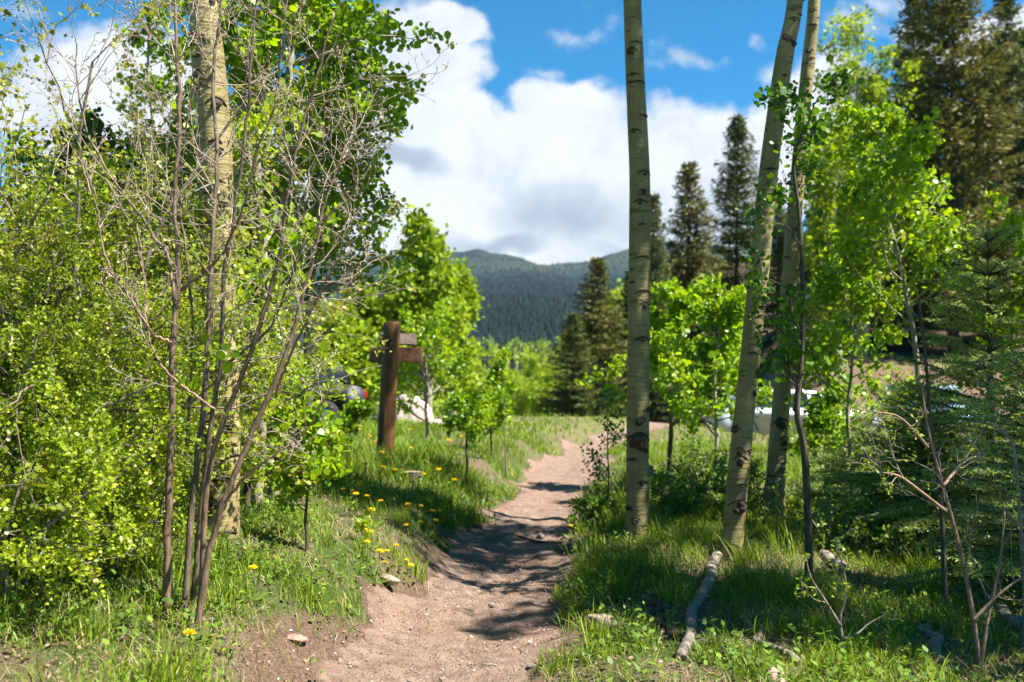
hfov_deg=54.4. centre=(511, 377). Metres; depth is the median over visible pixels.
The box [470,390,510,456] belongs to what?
sapling
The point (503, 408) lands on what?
sapling
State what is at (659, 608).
fallen log
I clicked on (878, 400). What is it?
parked car
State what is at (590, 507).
undergrowth bush
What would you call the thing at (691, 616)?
fallen log
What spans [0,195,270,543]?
leafy bush
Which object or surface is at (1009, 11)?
fir tree
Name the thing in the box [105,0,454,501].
young aspen
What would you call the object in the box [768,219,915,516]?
aspen sapling
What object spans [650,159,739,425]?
fir tree
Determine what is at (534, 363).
spring tree
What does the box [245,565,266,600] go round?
dandelion
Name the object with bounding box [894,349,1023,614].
young fir
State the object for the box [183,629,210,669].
dandelion
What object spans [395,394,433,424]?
rock
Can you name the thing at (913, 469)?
young fir
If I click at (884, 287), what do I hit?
fir tree
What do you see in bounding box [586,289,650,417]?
spring tree
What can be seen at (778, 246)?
fir tree
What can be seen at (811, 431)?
aspen sapling
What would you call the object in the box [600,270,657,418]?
fir tree
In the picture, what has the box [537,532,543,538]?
rock
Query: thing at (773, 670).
rock
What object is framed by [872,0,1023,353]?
fir tree
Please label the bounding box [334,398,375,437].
sapling
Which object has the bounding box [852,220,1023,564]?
young fir
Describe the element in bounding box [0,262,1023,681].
ground
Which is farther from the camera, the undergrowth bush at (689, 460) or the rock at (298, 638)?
the undergrowth bush at (689, 460)
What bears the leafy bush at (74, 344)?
on the ground at (302, 670)
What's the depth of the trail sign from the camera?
11.93 m
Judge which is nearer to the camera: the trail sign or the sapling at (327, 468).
the sapling at (327, 468)
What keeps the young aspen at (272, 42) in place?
on the ground at (302, 670)
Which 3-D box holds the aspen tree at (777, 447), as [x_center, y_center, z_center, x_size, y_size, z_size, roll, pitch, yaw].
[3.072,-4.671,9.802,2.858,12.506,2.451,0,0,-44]
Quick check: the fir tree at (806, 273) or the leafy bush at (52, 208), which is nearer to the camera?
the leafy bush at (52, 208)
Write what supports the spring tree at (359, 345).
on the ground at (302, 670)
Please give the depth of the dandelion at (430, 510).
8.69 m
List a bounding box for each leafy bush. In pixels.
[0,0,384,515]
[0,62,391,492]
[0,129,359,473]
[0,142,321,573]
[0,148,353,534]
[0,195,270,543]
[0,239,303,561]
[0,369,159,614]
[0,403,209,589]
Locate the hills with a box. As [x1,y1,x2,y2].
[1,235,776,348]
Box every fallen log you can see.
[644,593,679,637]
[675,550,722,660]
[734,610,800,665]
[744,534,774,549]
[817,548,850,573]
[915,623,944,661]
[959,590,1022,630]
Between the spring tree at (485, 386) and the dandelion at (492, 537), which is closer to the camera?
the dandelion at (492, 537)
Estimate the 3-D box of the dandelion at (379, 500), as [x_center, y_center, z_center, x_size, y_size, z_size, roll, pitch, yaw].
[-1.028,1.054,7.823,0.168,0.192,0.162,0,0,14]
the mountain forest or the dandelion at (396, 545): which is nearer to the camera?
the dandelion at (396, 545)
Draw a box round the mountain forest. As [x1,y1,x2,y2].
[358,247,685,355]
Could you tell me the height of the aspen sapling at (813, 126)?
3.653 m
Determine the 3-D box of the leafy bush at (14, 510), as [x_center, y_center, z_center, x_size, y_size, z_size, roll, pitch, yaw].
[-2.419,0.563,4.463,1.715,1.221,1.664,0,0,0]
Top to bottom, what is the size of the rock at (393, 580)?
0.064 m
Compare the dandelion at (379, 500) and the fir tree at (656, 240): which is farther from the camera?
the fir tree at (656, 240)
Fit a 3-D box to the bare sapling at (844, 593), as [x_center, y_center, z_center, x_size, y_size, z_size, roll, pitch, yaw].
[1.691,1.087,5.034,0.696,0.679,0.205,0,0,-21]
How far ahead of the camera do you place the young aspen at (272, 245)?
7.58 m
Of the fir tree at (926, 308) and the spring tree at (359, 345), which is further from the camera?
the fir tree at (926, 308)
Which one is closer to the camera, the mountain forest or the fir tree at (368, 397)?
the fir tree at (368, 397)
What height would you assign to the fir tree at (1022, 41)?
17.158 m
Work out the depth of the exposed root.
9.18 m
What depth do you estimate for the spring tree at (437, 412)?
39.84 m
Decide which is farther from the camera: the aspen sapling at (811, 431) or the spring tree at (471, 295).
the spring tree at (471, 295)
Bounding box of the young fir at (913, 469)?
[802,370,1023,554]
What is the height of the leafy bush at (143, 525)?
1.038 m
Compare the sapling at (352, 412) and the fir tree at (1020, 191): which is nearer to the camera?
the sapling at (352, 412)
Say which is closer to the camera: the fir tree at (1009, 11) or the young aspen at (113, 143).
the young aspen at (113, 143)
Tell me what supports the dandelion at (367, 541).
on the ground at (302, 670)
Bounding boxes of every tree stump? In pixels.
[402,471,422,484]
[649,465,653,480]
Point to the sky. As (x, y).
(521, 148)
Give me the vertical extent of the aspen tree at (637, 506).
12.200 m
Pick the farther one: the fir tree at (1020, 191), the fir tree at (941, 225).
the fir tree at (941, 225)
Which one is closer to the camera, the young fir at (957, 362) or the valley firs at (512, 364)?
the young fir at (957, 362)
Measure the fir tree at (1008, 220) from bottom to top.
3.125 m
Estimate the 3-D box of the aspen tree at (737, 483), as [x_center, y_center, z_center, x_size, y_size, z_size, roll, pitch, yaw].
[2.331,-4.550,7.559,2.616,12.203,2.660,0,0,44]
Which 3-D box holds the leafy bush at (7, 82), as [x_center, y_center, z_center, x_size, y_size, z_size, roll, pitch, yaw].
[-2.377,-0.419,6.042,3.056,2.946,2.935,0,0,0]
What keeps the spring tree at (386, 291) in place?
on the ground at (302, 670)
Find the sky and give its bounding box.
[0,0,1023,264]
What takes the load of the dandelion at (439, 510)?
on the ground at (302, 670)
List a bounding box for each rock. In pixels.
[287,634,308,642]
[380,574,399,585]
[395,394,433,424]
[526,663,535,668]
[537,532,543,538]
[584,613,616,630]
[764,666,787,681]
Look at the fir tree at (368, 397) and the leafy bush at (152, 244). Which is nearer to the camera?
the leafy bush at (152, 244)
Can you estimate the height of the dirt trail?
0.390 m
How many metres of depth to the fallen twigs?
5.79 m
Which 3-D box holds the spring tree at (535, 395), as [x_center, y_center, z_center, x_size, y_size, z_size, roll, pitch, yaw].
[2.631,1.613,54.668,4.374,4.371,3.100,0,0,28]
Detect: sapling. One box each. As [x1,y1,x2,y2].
[258,402,357,552]
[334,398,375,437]
[354,510,377,546]
[364,302,490,438]
[437,383,493,478]
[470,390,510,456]
[484,346,516,481]
[574,276,734,473]
[579,386,626,522]
[654,272,772,496]
[725,54,863,583]
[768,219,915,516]
[784,96,1023,479]
[787,372,862,486]
[794,524,902,652]
[844,370,1023,672]
[878,276,957,608]
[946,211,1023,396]
[965,336,1023,655]
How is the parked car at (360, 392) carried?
on the ground at (302, 670)
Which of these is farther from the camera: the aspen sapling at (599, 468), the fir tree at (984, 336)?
the fir tree at (984, 336)
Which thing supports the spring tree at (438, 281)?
on the ground at (302, 670)
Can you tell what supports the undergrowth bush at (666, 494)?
on the ground at (302, 670)
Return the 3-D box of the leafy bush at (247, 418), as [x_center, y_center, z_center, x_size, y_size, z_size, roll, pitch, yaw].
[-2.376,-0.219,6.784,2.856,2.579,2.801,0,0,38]
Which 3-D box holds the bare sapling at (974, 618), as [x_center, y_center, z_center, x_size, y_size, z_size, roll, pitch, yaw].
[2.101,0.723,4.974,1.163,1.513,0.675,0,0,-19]
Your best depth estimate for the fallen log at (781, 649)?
5.07 m
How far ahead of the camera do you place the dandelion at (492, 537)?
9.35 m
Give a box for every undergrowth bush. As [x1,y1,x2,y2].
[566,488,624,533]
[649,456,726,517]
[666,422,726,499]
[696,445,798,510]
[755,465,939,562]
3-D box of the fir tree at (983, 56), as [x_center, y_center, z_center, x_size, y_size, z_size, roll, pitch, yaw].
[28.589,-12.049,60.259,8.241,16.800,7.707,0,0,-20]
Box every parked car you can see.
[244,358,366,420]
[704,389,881,434]
[870,385,976,428]
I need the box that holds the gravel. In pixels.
[6,473,607,681]
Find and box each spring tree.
[296,273,423,420]
[363,203,477,412]
[376,273,421,394]
[396,372,438,413]
[422,257,488,415]
[433,359,505,415]
[492,368,530,415]
[502,350,570,415]
[522,367,605,416]
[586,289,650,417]
[783,125,895,364]
[804,4,931,357]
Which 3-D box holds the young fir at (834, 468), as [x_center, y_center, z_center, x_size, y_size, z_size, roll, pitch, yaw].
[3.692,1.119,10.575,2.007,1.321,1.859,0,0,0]
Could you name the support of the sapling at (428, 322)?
on the ground at (302, 670)
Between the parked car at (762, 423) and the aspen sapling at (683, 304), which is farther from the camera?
the parked car at (762, 423)
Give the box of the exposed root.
[505,533,563,543]
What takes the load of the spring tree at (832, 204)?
on the ground at (302, 670)
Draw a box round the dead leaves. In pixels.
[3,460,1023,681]
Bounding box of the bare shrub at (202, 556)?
[0,0,457,627]
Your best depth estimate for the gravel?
6.54 m
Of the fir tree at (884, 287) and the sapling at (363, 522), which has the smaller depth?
the sapling at (363, 522)
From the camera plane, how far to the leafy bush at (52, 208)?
5.46 m
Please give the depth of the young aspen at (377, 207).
9.24 m
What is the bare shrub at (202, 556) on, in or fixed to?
on the ground at (302, 670)
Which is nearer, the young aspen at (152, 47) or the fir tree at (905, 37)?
the young aspen at (152, 47)
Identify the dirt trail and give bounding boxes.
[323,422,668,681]
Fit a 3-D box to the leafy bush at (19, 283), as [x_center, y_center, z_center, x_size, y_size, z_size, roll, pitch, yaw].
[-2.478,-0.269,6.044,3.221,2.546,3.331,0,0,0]
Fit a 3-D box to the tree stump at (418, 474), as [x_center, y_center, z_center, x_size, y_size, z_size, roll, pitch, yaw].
[-1.031,1.057,10.305,0.266,0.180,0.262,0,0,16]
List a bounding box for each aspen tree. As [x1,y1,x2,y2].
[187,0,240,538]
[623,0,650,541]
[721,0,804,560]
[760,0,819,518]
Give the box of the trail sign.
[369,322,422,452]
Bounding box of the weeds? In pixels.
[0,433,1023,681]
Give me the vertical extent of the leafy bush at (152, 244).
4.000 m
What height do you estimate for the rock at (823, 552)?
0.143 m
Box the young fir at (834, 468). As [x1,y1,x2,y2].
[785,422,930,526]
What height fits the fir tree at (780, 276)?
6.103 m
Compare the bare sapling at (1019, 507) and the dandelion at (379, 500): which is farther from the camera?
the dandelion at (379, 500)
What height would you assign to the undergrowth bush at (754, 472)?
0.798 m
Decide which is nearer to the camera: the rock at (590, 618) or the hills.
the rock at (590, 618)
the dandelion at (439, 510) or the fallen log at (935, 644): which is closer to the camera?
the fallen log at (935, 644)
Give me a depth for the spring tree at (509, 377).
69.37 m
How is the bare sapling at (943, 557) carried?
on the ground at (302, 670)
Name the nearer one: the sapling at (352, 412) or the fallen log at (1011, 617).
the fallen log at (1011, 617)
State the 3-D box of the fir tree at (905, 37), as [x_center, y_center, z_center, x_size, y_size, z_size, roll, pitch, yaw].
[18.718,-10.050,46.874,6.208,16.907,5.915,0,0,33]
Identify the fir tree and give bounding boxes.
[349,270,379,412]
[536,312,606,416]
[550,256,627,417]
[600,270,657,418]
[618,192,683,421]
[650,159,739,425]
[694,113,780,365]
[764,187,799,330]
[769,211,807,317]
[797,225,830,328]
[842,221,897,341]
[870,169,961,349]
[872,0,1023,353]
[873,0,967,333]
[874,143,899,288]
[888,78,966,312]
[944,207,1023,353]
[957,37,1017,221]
[962,0,1023,327]
[973,27,1023,299]
[984,73,1023,304]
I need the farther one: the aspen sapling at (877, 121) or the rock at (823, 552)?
the aspen sapling at (877, 121)
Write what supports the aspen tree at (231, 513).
on the ground at (302, 670)
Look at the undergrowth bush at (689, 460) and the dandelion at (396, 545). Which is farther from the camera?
the undergrowth bush at (689, 460)
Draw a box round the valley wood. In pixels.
[360,278,651,415]
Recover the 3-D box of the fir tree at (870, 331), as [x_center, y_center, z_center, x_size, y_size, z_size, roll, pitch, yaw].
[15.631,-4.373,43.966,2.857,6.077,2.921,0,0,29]
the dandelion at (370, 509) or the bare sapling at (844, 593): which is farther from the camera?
the dandelion at (370, 509)
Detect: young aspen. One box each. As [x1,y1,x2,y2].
[0,104,193,305]
[62,133,324,376]
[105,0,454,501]
[112,0,248,293]
[117,0,340,507]
[174,179,345,507]
[245,0,445,460]
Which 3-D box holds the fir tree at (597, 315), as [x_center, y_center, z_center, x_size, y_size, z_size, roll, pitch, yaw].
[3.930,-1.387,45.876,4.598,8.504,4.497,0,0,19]
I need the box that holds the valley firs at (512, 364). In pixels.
[374,329,590,414]
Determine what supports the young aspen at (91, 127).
on the ground at (302, 670)
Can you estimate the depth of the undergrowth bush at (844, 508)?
8.08 m
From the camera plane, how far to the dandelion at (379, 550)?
6.47 m
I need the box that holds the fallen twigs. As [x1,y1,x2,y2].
[0,479,1001,681]
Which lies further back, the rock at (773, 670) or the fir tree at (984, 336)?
the fir tree at (984, 336)
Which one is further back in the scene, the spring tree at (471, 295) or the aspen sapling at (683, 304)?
the spring tree at (471, 295)
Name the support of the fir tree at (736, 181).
on the ground at (302, 670)
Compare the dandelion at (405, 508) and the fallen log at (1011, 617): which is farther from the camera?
the dandelion at (405, 508)
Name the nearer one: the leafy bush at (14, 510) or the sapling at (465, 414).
the leafy bush at (14, 510)
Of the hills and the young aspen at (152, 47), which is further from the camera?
the hills
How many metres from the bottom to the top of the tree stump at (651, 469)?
0.340 m
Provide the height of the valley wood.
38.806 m
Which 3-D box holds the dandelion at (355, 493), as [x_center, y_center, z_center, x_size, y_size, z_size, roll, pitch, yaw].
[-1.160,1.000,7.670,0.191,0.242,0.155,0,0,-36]
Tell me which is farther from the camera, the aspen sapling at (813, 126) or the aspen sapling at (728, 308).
the aspen sapling at (728, 308)
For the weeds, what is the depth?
5.31 m
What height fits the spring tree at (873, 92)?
14.355 m
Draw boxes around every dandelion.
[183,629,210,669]
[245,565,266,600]
[353,492,371,519]
[361,540,373,565]
[363,508,383,527]
[373,549,388,583]
[377,499,391,520]
[390,544,403,565]
[403,507,419,534]
[429,509,440,527]
[438,509,448,530]
[488,514,502,538]
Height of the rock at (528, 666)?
0.029 m

